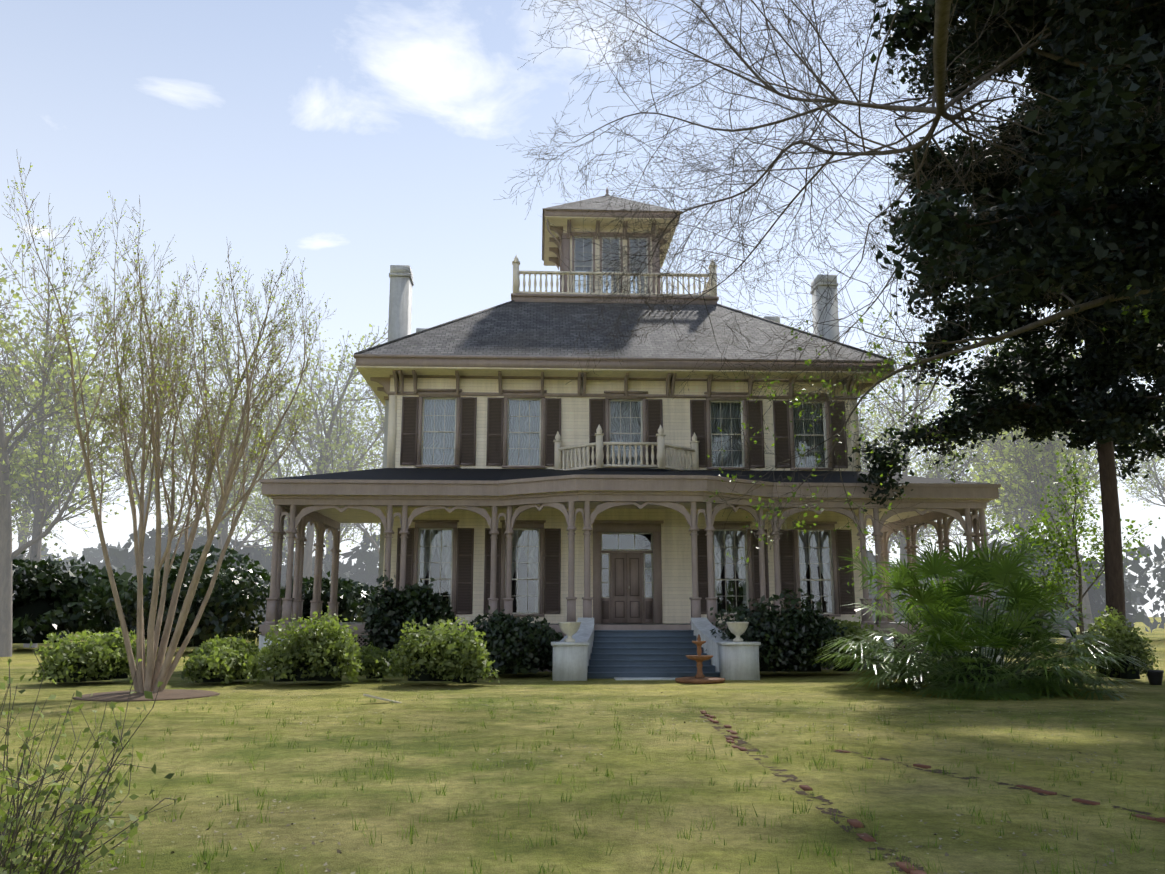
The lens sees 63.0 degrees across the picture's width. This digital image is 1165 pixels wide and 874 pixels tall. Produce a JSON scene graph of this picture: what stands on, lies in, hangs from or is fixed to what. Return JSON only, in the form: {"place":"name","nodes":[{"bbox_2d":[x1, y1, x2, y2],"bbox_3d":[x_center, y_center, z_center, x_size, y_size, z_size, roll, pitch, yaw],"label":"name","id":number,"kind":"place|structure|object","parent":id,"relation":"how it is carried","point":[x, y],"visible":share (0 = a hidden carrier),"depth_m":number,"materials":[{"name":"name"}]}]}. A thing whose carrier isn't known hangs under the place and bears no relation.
{"place":"outdoors","nodes":[
{"label":"outdoors","id":0,"kind":"place"},
{"bbox_2d":[0,617,1164,873],"bbox_3d":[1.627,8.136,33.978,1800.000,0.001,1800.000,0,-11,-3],"label":"lawn ground","id":1,"kind":"structure","parent":0,"point":[900,805],"depth_m":10.61,"materials":[{"name":"green plant"}]},
{"bbox_2d":[0,641,180,873],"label":"twiggy bush","id":2,"kind":"object","parent":1,"relation":"on","point":[9,835],"visible":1,"depth_m":5.42,"materials":[{"name":"green plant"}]},
{"bbox_2d":[73,689,220,701],"bbox_3d":[-9.574,5.659,20.987,3.000,0.090,2.954,0,-11,-3],"label":"mulch ring","id":3,"kind":"object","parent":1,"relation":"on","point":[165,694],"depth_m":20.32,"materials":[{"name":"brown soil"}]},
{"bbox_2d":[0,156,334,691],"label":"crape myrtle tree","id":4,"kind":"object","parent":1,"relation":"on","point":[150,673],"visible":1,"depth_m":21.36,"materials":[{"name":"brown plant"}]},
{"bbox_2d":[0,226,1164,656],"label":"bare trees","id":5,"kind":"object","parent":1,"relation":"on","point":[34,468],"visible":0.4,"depth_m":58.81,"materials":[{"name":"green plant"}]},
{"bbox_2d":[12,537,1158,683],"bbox_3d":[-10.336,6.032,37.337,24.204,5.312,51.826,9,-14,-40],"label":"shrub foliage","id":6,"kind":"object","parent":1,"relation":"on","point":[414,633],"visible":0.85,"depth_m":27.22,"materials":[{"name":"green plant"}]},
{"bbox_2d":[12,521,1164,637],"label":"distant tree line","id":7,"kind":"object","parent":1,"relation":"on","point":[120,557],"visible":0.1,"depth_m":75.28,"materials":[{"name":"plant"}]},
{"bbox_2d":[259,187,1003,671],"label":"house","id":8,"kind":"structure","parent":1,"relation":"on","point":[521,473],"depth_m":35.10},
{"bbox_2d":[551,618,760,683],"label":"front steps","id":9,"kind":"structure","parent":1,"relation":"on","point":[583,650],"depth_m":27.00,"materials":[{"name":"paint"}]},
{"bbox_2d":[363,670,1163,702],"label":"pots and board","id":10,"kind":"object","parent":1,"relation":"on","point":[1155,677],"visible":0.92,"depth_m":24.14,"materials":[{"name":"brown"}]},
{"bbox_2d":[493,0,1164,622],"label":"bare oak tree","id":11,"kind":"object","parent":1,"relation":"on","point":[941,40],"visible":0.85,"depth_m":21.61,"materials":[{"name":"brown plant"}]},
{"bbox_2d":[699,711,1164,873],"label":"brick path edging","id":12,"kind":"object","parent":1,"relation":"on","point":[900,865],"depth_m":9.30,"materials":[{"name":"brown brick"}]},
{"bbox_2d":[814,529,1145,700],"bbox_3d":[9.177,4.542,22.934,7.698,4.787,8.165,0,-11,-3],"label":"palm clump","id":13,"kind":"object","parent":1,"relation":"on","point":[947,610],"visible":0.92,"depth_m":21.90,"materials":[{"name":"green plant"}]},
{"bbox_2d":[846,17,1164,630],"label":"cedar tree","id":14,"kind":"object","parent":1,"relation":"on","point":[1087,407],"visible":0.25,"depth_m":29.41,"materials":[{"name":"green plant"}]},
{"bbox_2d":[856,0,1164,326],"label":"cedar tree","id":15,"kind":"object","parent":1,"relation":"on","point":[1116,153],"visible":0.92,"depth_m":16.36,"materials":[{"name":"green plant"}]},
{"bbox_2d":[988,450,1159,645],"bbox_3d":[17.134,4.100,33.315,5.857,7.810,4.189,-4,-11,22],"label":"leafy tree","id":16,"kind":"object","parent":1,"relation":"on","point":[1059,579],"visible":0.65,"depth_m":32.95,"materials":[{"name":"green plant"}]},
{"bbox_2d":[0,0,1164,616],"label":"sky","id":17,"kind":"structure","parent":0,"point":[358,139],"materials":[{"name":"blue"}]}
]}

